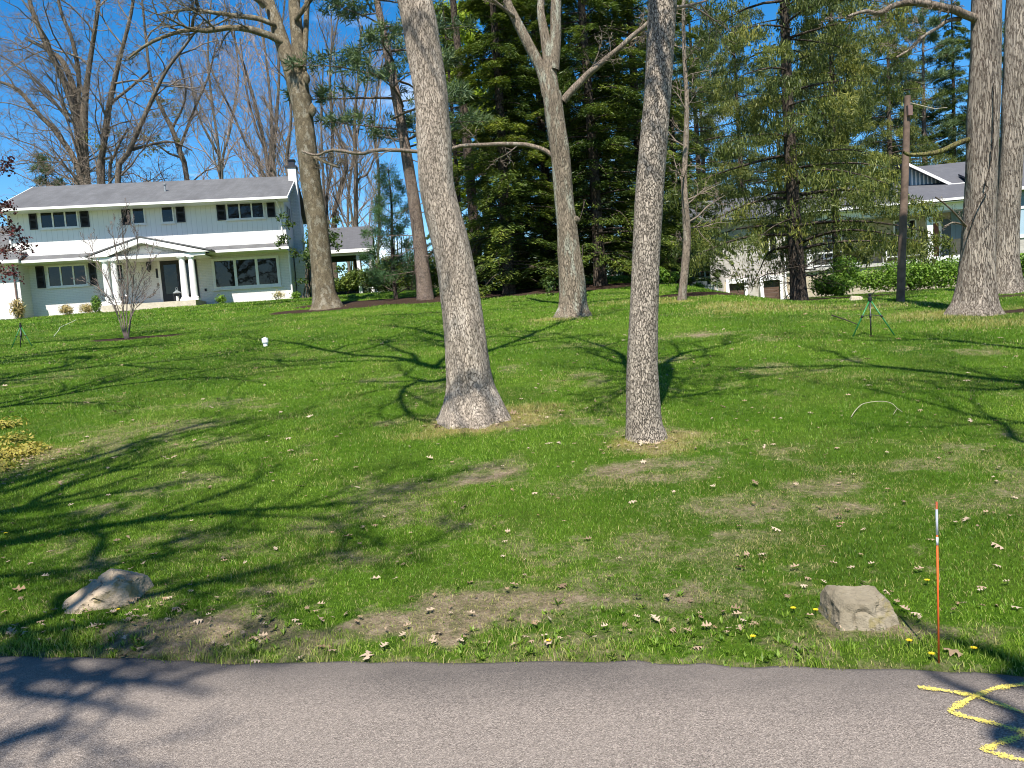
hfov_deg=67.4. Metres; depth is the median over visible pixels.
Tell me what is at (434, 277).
bush
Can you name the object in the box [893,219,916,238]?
window
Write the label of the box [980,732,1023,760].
paint mark
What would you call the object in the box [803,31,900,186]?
pine tree
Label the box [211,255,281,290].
window
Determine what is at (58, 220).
window
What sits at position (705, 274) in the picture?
window
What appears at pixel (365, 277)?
bush
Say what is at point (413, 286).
bush
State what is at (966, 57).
pine tree
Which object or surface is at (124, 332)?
young tree
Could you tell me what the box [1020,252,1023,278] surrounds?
hedge
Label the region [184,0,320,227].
bare tree
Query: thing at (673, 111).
hemlock tree
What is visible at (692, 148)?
hemlock tree
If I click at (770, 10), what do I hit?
sky
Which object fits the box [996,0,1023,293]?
pale tree
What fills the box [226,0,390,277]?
bare tree
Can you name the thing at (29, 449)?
bush
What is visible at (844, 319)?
twig
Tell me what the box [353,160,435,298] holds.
young pine
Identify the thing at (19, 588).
fallen leaf
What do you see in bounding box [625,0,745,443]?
scaly tree
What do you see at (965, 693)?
paint mark
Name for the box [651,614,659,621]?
fallen leaf
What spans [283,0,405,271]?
bare tree
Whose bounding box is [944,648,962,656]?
fallen leaf
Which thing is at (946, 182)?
grey house
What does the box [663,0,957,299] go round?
spruce tree
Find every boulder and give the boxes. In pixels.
[62,568,153,613]
[818,585,899,630]
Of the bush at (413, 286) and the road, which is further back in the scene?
the bush at (413, 286)
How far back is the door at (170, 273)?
40.08 m
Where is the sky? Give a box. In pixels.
[0,0,1005,291]
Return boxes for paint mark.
[918,685,1023,712]
[947,682,1023,732]
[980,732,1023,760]
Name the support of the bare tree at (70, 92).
on the lawn at (446, 636)
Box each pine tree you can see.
[277,0,494,299]
[439,0,489,288]
[570,45,641,275]
[666,41,737,200]
[743,45,816,194]
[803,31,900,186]
[880,0,966,165]
[940,19,1004,162]
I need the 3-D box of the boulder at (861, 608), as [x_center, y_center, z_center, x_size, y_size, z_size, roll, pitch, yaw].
[1.742,1.148,3.848,0.356,0.249,0.320,-4,5,0]
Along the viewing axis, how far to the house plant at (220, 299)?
39.21 m
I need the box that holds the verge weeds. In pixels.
[4,571,817,667]
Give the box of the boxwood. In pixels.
[90,295,101,312]
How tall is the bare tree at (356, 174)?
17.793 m
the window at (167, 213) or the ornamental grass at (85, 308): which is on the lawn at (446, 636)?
the ornamental grass at (85, 308)
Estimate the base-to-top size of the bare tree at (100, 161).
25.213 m
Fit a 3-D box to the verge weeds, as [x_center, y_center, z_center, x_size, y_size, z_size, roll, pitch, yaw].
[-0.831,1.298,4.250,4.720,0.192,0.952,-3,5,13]
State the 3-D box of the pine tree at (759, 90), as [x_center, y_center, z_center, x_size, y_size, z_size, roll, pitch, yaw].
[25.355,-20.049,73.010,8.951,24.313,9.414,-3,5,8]
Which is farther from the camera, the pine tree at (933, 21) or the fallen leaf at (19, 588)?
the pine tree at (933, 21)
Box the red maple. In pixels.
[0,156,37,283]
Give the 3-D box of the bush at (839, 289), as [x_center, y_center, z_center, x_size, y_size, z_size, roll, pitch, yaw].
[11.943,-3.974,28.473,1.787,1.592,2.069,-1,6,31]
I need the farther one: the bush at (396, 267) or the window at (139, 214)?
the bush at (396, 267)
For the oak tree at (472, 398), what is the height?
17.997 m
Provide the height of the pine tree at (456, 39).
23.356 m
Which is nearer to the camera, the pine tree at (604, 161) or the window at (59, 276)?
the window at (59, 276)
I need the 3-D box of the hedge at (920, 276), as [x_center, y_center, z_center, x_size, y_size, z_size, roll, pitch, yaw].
[15.570,-4.238,29.327,6.964,1.485,1.788,-4,5,0]
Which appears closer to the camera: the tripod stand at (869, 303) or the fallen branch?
the fallen branch
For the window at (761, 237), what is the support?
in the grey house at (946, 182)
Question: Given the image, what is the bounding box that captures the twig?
[831,315,857,324]
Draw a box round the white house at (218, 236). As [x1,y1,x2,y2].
[0,159,376,319]
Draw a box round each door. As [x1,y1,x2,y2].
[159,260,181,301]
[729,284,744,294]
[763,280,779,298]
[933,223,938,256]
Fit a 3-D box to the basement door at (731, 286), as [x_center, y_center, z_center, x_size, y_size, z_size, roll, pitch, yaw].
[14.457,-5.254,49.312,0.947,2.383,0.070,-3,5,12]
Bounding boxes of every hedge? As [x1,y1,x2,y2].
[826,255,959,293]
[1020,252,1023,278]
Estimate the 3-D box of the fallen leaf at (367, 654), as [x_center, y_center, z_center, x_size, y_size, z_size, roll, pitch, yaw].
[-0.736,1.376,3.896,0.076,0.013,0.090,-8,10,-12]
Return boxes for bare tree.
[0,0,193,196]
[12,0,233,184]
[19,0,269,185]
[62,0,262,183]
[149,0,288,179]
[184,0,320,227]
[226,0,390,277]
[235,0,328,226]
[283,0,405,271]
[291,0,409,292]
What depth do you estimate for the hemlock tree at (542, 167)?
33.33 m
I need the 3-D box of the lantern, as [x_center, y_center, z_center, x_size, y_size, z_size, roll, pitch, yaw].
[-16.946,-4.535,38.869,0.380,0.728,0.380,-6,5,-26]
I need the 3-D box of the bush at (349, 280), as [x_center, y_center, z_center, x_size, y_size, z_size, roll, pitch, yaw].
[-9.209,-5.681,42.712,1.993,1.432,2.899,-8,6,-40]
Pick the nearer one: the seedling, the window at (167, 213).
the seedling
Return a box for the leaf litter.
[0,295,1020,660]
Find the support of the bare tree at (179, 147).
on the lawn at (446, 636)
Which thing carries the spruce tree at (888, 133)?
on the lawn at (446, 636)
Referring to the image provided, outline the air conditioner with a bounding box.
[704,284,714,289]
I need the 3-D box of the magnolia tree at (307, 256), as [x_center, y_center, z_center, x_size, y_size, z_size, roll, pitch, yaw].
[-9.923,-6.526,38.666,2.861,4.467,3.005,0,6,41]
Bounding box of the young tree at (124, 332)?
[71,198,162,338]
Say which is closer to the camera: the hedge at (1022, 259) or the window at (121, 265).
the hedge at (1022, 259)
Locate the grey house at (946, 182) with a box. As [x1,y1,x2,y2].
[664,161,1023,298]
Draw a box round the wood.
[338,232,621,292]
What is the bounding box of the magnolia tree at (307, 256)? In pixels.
[274,211,347,297]
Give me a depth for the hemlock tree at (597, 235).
30.47 m
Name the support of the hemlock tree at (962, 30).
on the lawn at (446, 636)
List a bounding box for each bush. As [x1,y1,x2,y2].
[0,416,53,472]
[334,267,365,293]
[356,265,402,292]
[375,253,430,289]
[400,249,436,288]
[429,261,485,287]
[590,260,623,275]
[808,255,861,296]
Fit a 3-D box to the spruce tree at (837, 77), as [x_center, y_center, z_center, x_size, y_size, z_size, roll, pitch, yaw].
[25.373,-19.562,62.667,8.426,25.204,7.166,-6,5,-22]
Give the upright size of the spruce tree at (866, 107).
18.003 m
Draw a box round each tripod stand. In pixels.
[11,323,31,347]
[853,293,894,336]
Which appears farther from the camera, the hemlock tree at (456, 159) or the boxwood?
the hemlock tree at (456, 159)
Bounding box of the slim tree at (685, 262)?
[667,0,734,300]
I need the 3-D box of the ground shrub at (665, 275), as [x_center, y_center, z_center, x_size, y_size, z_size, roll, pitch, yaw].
[5.961,-4.201,29.787,1.167,0.760,0.703,-7,6,-31]
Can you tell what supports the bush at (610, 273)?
on the lawn at (446, 636)
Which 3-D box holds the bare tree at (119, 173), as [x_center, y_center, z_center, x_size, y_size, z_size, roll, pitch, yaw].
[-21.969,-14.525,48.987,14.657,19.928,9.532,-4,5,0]
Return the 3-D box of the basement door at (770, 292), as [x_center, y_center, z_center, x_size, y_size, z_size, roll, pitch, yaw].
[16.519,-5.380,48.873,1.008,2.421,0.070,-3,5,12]
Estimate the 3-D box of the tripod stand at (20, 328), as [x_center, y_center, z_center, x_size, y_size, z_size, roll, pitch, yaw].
[-13.964,-1.381,21.835,0.638,0.733,0.170,-4,5,0]
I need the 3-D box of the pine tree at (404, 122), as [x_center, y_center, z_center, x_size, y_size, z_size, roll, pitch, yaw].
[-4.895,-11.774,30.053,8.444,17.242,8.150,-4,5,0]
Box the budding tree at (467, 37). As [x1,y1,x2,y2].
[413,0,497,284]
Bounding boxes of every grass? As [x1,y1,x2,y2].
[6,297,24,318]
[58,304,73,314]
[77,303,92,313]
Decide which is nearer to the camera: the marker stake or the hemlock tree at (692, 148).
the marker stake
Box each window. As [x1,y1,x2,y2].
[39,211,79,229]
[46,264,88,288]
[117,264,124,280]
[131,208,146,225]
[160,207,175,223]
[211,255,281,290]
[226,203,265,220]
[699,261,708,278]
[761,237,776,255]
[822,234,847,259]
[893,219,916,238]
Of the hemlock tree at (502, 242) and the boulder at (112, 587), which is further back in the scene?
the hemlock tree at (502, 242)
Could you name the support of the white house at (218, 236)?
on the lawn at (446, 636)
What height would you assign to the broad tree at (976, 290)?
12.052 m
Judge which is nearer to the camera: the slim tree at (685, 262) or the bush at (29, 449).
the bush at (29, 449)
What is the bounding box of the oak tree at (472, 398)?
[397,0,511,428]
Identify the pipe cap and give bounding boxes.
[262,337,267,346]
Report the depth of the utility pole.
19.48 m
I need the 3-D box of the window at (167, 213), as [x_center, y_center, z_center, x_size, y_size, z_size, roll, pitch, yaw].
[-17.655,-8.700,39.329,0.738,0.999,0.140,-5,5,-8]
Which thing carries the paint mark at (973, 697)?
on the road
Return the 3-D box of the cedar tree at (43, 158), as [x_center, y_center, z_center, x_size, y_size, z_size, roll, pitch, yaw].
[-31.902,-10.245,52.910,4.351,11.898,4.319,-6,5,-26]
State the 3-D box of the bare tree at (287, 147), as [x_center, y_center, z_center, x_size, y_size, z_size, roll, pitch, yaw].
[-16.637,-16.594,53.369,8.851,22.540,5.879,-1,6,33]
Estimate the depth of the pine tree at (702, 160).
65.57 m
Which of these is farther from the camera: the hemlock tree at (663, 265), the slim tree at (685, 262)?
the hemlock tree at (663, 265)
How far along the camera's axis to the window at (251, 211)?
39.88 m
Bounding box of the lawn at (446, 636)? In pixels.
[0,276,1023,676]
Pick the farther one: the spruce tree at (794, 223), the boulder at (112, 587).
the spruce tree at (794, 223)
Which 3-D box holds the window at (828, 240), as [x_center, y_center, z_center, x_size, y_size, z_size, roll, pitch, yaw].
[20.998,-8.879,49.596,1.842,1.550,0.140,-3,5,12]
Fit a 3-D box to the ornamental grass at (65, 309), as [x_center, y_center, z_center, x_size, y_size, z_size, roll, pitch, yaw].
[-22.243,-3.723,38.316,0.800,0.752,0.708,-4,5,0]
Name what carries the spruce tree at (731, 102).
on the lawn at (446, 636)
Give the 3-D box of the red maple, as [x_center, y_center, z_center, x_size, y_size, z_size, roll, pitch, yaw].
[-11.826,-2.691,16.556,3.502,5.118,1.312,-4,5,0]
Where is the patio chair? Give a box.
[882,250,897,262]
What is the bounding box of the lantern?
[173,287,180,300]
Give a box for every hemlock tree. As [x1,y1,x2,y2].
[424,5,494,282]
[434,0,581,298]
[471,0,625,289]
[473,14,554,281]
[514,0,680,285]
[518,0,631,272]
[570,0,722,274]
[572,0,690,278]
[629,3,738,288]
[919,1,969,199]
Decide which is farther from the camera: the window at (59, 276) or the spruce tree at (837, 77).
the spruce tree at (837, 77)
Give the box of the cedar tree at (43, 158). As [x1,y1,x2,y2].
[25,149,66,186]
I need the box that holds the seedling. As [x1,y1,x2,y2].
[542,274,557,295]
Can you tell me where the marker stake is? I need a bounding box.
[935,502,939,662]
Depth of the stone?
21.58 m
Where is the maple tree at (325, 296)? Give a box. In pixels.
[108,0,346,309]
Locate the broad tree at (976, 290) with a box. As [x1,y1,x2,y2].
[819,0,1004,315]
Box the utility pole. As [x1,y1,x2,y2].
[896,95,946,301]
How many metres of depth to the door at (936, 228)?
48.32 m
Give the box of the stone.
[849,296,862,300]
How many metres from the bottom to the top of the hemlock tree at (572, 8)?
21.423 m
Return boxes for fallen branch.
[851,401,901,416]
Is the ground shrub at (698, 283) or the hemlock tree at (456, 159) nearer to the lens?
the ground shrub at (698, 283)
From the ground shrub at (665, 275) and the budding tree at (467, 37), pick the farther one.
the budding tree at (467, 37)
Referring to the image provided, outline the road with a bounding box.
[0,656,1023,767]
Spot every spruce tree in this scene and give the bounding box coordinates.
[663,0,760,227]
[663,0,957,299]
[690,1,784,199]
[763,0,910,295]
[781,0,867,190]
[854,7,958,174]
[872,62,951,165]
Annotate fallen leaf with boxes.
[12,585,24,590]
[359,650,373,659]
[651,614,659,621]
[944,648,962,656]
[991,542,1003,548]
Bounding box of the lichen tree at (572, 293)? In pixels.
[302,0,677,318]
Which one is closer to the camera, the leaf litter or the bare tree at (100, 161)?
the leaf litter
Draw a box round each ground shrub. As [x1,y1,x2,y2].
[659,266,678,283]
[693,281,704,287]
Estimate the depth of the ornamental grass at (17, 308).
37.80 m
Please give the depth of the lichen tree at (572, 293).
19.82 m
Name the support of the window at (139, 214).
in the white house at (218, 236)
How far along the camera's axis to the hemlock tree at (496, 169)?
39.72 m
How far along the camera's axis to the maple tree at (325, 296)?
28.69 m
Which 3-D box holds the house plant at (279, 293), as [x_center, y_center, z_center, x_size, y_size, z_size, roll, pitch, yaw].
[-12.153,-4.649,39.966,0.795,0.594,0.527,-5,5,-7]
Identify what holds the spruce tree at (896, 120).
on the lawn at (446, 636)
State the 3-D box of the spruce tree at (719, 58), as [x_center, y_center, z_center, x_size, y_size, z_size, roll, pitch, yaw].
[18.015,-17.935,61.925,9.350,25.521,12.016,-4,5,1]
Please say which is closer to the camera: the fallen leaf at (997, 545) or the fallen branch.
the fallen leaf at (997, 545)
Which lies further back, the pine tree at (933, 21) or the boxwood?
the pine tree at (933, 21)
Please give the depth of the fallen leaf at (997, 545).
4.59 m

